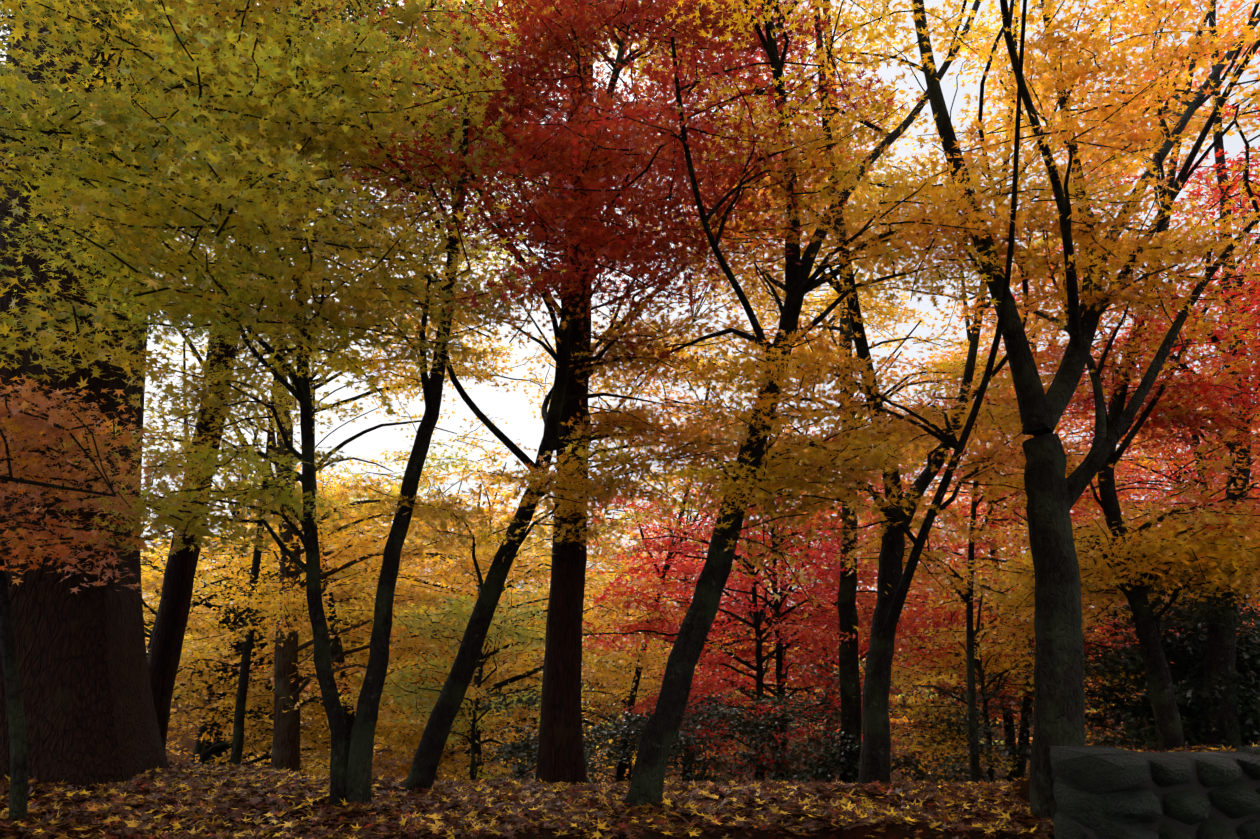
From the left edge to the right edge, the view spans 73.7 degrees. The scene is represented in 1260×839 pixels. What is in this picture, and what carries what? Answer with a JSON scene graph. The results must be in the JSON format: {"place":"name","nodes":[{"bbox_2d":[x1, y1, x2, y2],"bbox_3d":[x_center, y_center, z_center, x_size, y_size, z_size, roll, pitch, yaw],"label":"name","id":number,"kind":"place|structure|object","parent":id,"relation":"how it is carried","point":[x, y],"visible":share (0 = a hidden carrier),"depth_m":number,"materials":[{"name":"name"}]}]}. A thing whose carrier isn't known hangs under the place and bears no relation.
{"place":"outdoors","nodes":[
{"label":"outdoors","id":0,"kind":"place"},
{"bbox_2d":[0,373,208,593],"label":"tree bough","id":1,"kind":"object","parent":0,"point":[50,425],"visible":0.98,"depth_m":5.45,"materials":[{"name":"orange plant"}]},
{"bbox_2d":[0,0,494,420],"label":"tree bough","id":2,"kind":"object","parent":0,"point":[117,115],"visible":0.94,"depth_m":4.61,"materials":[{"name":"green plant"}]},
{"bbox_2d":[0,608,1259,838],"bbox_3d":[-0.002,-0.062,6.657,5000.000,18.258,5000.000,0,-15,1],"label":"fallen leaves","id":3,"kind":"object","parent":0,"point":[842,832],"depth_m":5.89,"materials":[{"name":"brown plant"}]},
{"bbox_2d":[0,517,27,823],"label":"sapling tree","id":4,"kind":"object","parent":3,"relation":"on","point":[18,801],"visible":0.92,"depth_m":5.26,"materials":[{"name":"grey plant"}]},
{"bbox_2d":[0,0,170,788],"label":"tree trunk","id":5,"kind":"object","parent":3,"relation":"on","point":[88,704],"visible":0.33,"depth_m":6.96,"materials":[{"name":"brown plant"}]},
{"bbox_2d":[142,549,211,696],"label":"yellow tree","id":6,"kind":"object","parent":3,"relation":"on","point":[158,595],"depth_m":22.73,"materials":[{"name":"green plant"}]},
{"bbox_2d":[147,238,291,658],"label":"tree trunk","id":7,"kind":"object","parent":3,"relation":"on","point":[186,421],"visible":0.08,"depth_m":12.80,"materials":[{"name":"brown plant"}]},
{"bbox_2d":[147,16,301,748],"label":"tree","id":8,"kind":"object","parent":3,"relation":"on","point":[164,655],"visible":0.33,"depth_m":8.91,"materials":[{"name":"brown plant"}]},
{"bbox_2d":[191,419,272,764],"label":"tree trunk","id":9,"kind":"object","parent":3,"relation":"on","point":[203,729],"visible":0.19,"depth_m":17.96,"materials":[{"name":"brown plant"}]},
{"bbox_2d":[141,533,373,767],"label":"yellow tree","id":10,"kind":"object","parent":3,"relation":"on","point":[174,710],"depth_m":25.98,"materials":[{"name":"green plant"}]},
{"bbox_2d":[140,515,375,744],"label":"yellow tree","id":11,"kind":"object","parent":3,"relation":"on","point":[194,658],"visible":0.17,"depth_m":14.46,"materials":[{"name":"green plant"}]},
{"bbox_2d":[11,0,548,767],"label":"tree","id":12,"kind":"object","parent":3,"relation":"on","point":[241,706],"visible":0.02,"depth_m":11.09,"materials":[{"name":"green plant"}]},
{"bbox_2d":[0,0,567,351],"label":"tree","id":13,"kind":"object","parent":3,"relation":"on","point":[342,19],"visible":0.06,"depth_m":10.18,"materials":[{"name":"green plant"}]},
{"bbox_2d":[0,0,568,810],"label":"tree","id":14,"kind":"object","parent":3,"relation":"on","point":[350,778],"visible":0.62,"depth_m":6.03,"materials":[{"name":"green plant"}]},
{"bbox_2d":[140,348,541,777],"bbox_3d":[-6.758,2.953,17.053,10.453,9.774,8.891,0,-15,1],"label":"yellow tree","id":15,"kind":"object","parent":3,"relation":"on","point":[218,749],"visible":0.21,"depth_m":15.52,"materials":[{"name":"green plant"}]},
{"bbox_2d":[143,192,548,771],"bbox_3d":[-4.691,-0.099,12.197,7.214,11.533,5.367,0,-15,1],"label":"tree","id":16,"kind":"object","parent":3,"relation":"on","point":[289,601],"visible":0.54,"depth_m":11.34,"materials":[{"name":"yellow plant"}]},
{"bbox_2d":[141,473,592,768],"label":"yellow tree","id":17,"kind":"object","parent":3,"relation":"on","point":[503,657],"visible":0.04,"depth_m":16.14,"materials":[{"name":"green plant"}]},
{"bbox_2d":[250,129,633,757],"bbox_3d":[-4.080,0.637,13.649,7.489,11.056,5.217,-10,-18,32],"label":"tree trunk","id":18,"kind":"object","parent":3,"relation":"on","point":[335,648],"visible":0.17,"depth_m":13.11,"materials":[{"name":"yellow plant"}]},
{"bbox_2d":[144,450,750,781],"bbox_3d":[-7.285,6.439,27.251,21.687,11.518,11.700,0,-15,1],"label":"yellow tree","id":19,"kind":"object","parent":3,"relation":"on","point":[461,494],"visible":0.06,"depth_m":26.38,"materials":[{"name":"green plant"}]},
{"bbox_2d":[351,584,588,780],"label":"tree","id":20,"kind":"object","parent":3,"relation":"on","point":[505,628],"visible":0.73,"depth_m":10.19,"materials":[{"name":"yellow plant"}]},
{"bbox_2d":[439,462,506,779],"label":"tree trunk","id":21,"kind":"object","parent":3,"relation":"on","point":[468,750],"visible":0.12,"depth_m":21.59,"materials":[{"name":"brown plant"}]},
{"bbox_2d":[306,466,684,782],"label":"yellow tree","id":22,"kind":"object","parent":3,"relation":"on","point":[520,720],"visible":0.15,"depth_m":17.66,"materials":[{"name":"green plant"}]},
{"bbox_2d":[262,439,737,783],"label":"yellow tree","id":23,"kind":"object","parent":3,"relation":"on","point":[524,574],"visible":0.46,"depth_m":13.39,"materials":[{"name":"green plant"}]},
{"bbox_2d":[308,0,779,790],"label":"tree","id":24,"kind":"object","parent":3,"relation":"on","point":[542,478],"visible":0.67,"depth_m":7.46,"materials":[{"name":"yellow plant"}]},
{"bbox_2d":[535,2,593,784],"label":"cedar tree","id":25,"kind":"object","parent":3,"relation":"on","point":[560,752],"visible":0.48,"depth_m":7.82,"materials":[{"name":"brown plant"}]},
{"bbox_2d":[304,0,920,571],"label":"tree foliage","id":26,"kind":"object","parent":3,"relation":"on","point":[570,206],"visible":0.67,"depth_m":6.82,"materials":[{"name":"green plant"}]},
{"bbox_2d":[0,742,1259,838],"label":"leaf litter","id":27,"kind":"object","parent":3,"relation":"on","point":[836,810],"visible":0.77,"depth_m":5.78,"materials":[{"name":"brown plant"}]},
{"bbox_2d":[482,565,820,783],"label":"yellow tree","id":28,"kind":"object","parent":3,"relation":"on","point":[627,776],"visible":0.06,"depth_m":20.65,"materials":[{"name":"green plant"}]},
{"bbox_2d":[524,311,780,782],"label":"tree","id":29,"kind":"object","parent":3,"relation":"on","point":[620,767],"visible":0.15,"depth_m":14.04,"materials":[{"name":"brown plant"}]},
{"bbox_2d":[665,499,698,781],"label":"tree trunk","id":30,"kind":"object","parent":3,"relation":"on","point":[682,597],"visible":0.02,"depth_m":24.96,"materials":[{"name":"brown plant"}]},
{"bbox_2d":[140,493,1250,751],"bbox_3d":[0.521,8.863,33.352,51.178,12.922,13.516,0,-15,1],"label":"green tree","id":31,"kind":"object","parent":3,"relation":"on","point":[676,603],"depth_m":33.35,"materials":[{"name":"green plant"}]},
{"bbox_2d":[507,451,904,781],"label":"red tree","id":32,"kind":"object","parent":3,"relation":"on","point":[803,694],"visible":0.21,"depth_m":20.11,"materials":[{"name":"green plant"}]},
{"bbox_2d":[591,306,920,783],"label":"red tree","id":33,"kind":"object","parent":3,"relation":"on","point":[778,640],"visible":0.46,"depth_m":14.49,"materials":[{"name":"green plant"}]},
{"bbox_2d":[540,425,1001,780],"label":"red tree","id":34,"kind":"object","parent":3,"relation":"on","point":[757,618],"visible":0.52,"depth_m":13.28,"materials":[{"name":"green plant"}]},
{"bbox_2d":[756,297,786,778],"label":"tree","id":35,"kind":"object","parent":3,"relation":"on","point":[783,655],"visible":0.06,"depth_m":18.92,"materials":[{"name":"brown plant"}]},
{"bbox_2d":[607,450,963,779],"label":"red tree","id":36,"kind":"object","parent":3,"relation":"on","point":[748,632],"visible":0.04,"depth_m":22.86,"materials":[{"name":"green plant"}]},
{"bbox_2d":[785,462,836,782],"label":"tree trunk","id":37,"kind":"object","parent":3,"relation":"on","point":[829,781],"visible":0.02,"depth_m":19.00,"materials":[{"name":"brown plant"}]},
{"bbox_2d":[605,0,1050,783],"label":"tree","id":38,"kind":"object","parent":3,"relation":"on","point":[851,716],"visible":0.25,"depth_m":11.20,"materials":[{"name":"orange plant"}]},
{"bbox_2d":[555,0,1165,808],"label":"maple tree","id":39,"kind":"object","parent":3,"relation":"on","point":[749,468],"visible":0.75,"depth_m":6.28,"materials":[{"name":"orange plant"}]},
{"bbox_2d":[469,579,1259,783],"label":"shrubs","id":40,"kind":"object","parent":3,"relation":"on","point":[522,748],"visible":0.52,"depth_m":10.68,"materials":[{"name":"green plant"}]},
{"bbox_2d":[630,434,1099,752],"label":"red tree","id":41,"kind":"object","parent":3,"relation":"on","point":[829,660],"visible":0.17,"depth_m":16.70,"materials":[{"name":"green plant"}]},
{"bbox_2d":[593,0,1195,788],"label":"maple tree","id":42,"kind":"object","parent":3,"relation":"on","point":[893,580],"visible":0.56,"depth_m":7.08,"materials":[{"name":"orange plant"}]},
{"bbox_2d":[741,480,1110,784],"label":"gold tree","id":43,"kind":"object","parent":3,"relation":"on","point":[903,719],"visible":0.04,"depth_m":22.31,"materials":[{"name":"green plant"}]},
{"bbox_2d":[729,8,1143,783],"bbox_3d":[5.868,-0.952,14.894,8.049,15.498,7.292,0,-15,1],"label":"tree","id":44,"kind":"object","parent":3,"relation":"on","point":[993,552],"visible":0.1,"depth_m":14.79,"materials":[{"name":"orange plant"}]},
{"bbox_2d":[830,420,1099,782],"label":"sapling tree","id":45,"kind":"object","parent":3,"relation":"on","point":[967,596],"visible":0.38,"depth_m":8.04,"materials":[{"name":"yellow plant"}]},
{"bbox_2d":[859,570,1147,782],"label":"yellow maple tree","id":46,"kind":"object","parent":3,"relation":"on","point":[979,664],"visible":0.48,"depth_m":10.77,"materials":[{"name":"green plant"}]},
{"bbox_2d":[797,289,1211,762],"bbox_3d":[7.979,3.274,18.493,8.497,10.210,14.316,-10,-18,34],"label":"tree","id":47,"kind":"object","parent":3,"relation":"on","point":[872,603],"visible":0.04,"depth_m":14.85,"materials":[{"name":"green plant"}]},
{"bbox_2d":[821,222,1209,780],"bbox_3d":[5.822,1.009,12.148,4.434,9.759,6.374,-11,-19,37],"label":"tree","id":48,"kind":"object","parent":3,"relation":"on","point":[1020,769],"visible":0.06,"depth_m":12.33,"materials":[{"name":"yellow plant"}]},
{"bbox_2d":[804,347,1259,723],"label":"tree","id":49,"kind":"object","parent":3,"relation":"on","point":[1005,518],"visible":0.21,"depth_m":12.46,"materials":[{"name":"orange plant"}]},
{"bbox_2d":[819,0,1259,822],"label":"tree","id":50,"kind":"object","parent":3,"relation":"on","point":[1053,492],"visible":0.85,"depth_m":6.59,"materials":[{"name":"orange plant"}]},
{"bbox_2d":[897,0,1259,744],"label":"tree","id":51,"kind":"object","parent":3,"relation":"on","point":[1227,46],"visible":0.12,"depth_m":12.27,"materials":[{"name":"orange plant"}]},
{"bbox_2d":[932,493,1251,750],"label":"tree","id":52,"kind":"object","parent":3,"relation":"on","point":[1134,727],"visible":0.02,"depth_m":25.34,"materials":[{"name":"orange plant"}]},
{"bbox_2d":[927,521,1259,750],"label":"dark shrub tree","id":53,"kind":"object","parent":3,"relation":"on","point":[1244,688],"visible":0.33,"depth_m":8.95,"materials":[{"name":"green plant"}]},
{"bbox_2d":[950,361,1259,738],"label":"tree","id":54,"kind":"object","parent":3,"relation":"on","point":[1145,461],"depth_m":16.26,"materials":[{"name":"red plant"}]},
{"bbox_2d":[956,0,1259,751],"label":"leaning maple tree","id":55,"kind":"object","parent":3,"relation":"on","point":[1234,555],"visible":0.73,"depth_m":7.79,"materials":[{"name":"orange plant"}]},
{"bbox_2d":[982,0,1259,750],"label":"maple tree","id":56,"kind":"object","parent":3,"relation":"on","point":[1221,651],"visible":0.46,"depth_m":8.63,"materials":[{"name":"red plant"}]},
{"bbox_2d":[997,277,1259,629],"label":"tree","id":57,"kind":"object","parent":3,"relation":"on","point":[1189,469],"visible":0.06,"depth_m":14.62,"materials":[{"name":"plant"}]},
{"bbox_2d":[1009,382,1259,737],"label":"tree","id":58,"kind":"object","parent":3,"relation":"on","point":[1149,474],"visible":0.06,"depth_m":17.29,"materials":[{"name":"yellow plant"}]},
{"bbox_2d":[1009,205,1259,636],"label":"tree","id":59,"kind":"object","parent":3,"relation":"on","point":[1161,451],"visible":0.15,"depth_m":13.56,"materials":[{"name":"yellow plant"}]},
{"bbox_2d":[1083,565,1259,751],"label":"dark shrub tree","id":60,"kind":"object","parent":3,"relation":"on","point":[1240,624],"visible":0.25,"depth_m":9.30,"materials":[{"name":"green plant"}]},
{"bbox_2d":[1147,428,1259,609],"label":"tree","id":61,"kind":"object","parent":3,"relation":"on","point":[1193,472],"depth_m":22.25,"materials":[{"name":"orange plant"}]},
{"bbox_2d":[0,0,1259,610],"label":"sky","id":62,"kind":"structure","parent":0,"point":[516,410],"materials":[{"name":"white"}]},
{"bbox_2d":[1049,745,1259,838],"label":"stone wall","id":63,"kind":"structure","parent":0,"point":[1087,779],"depth_m":5.00,"materials":[{"name":"grey stone"}]}
]}

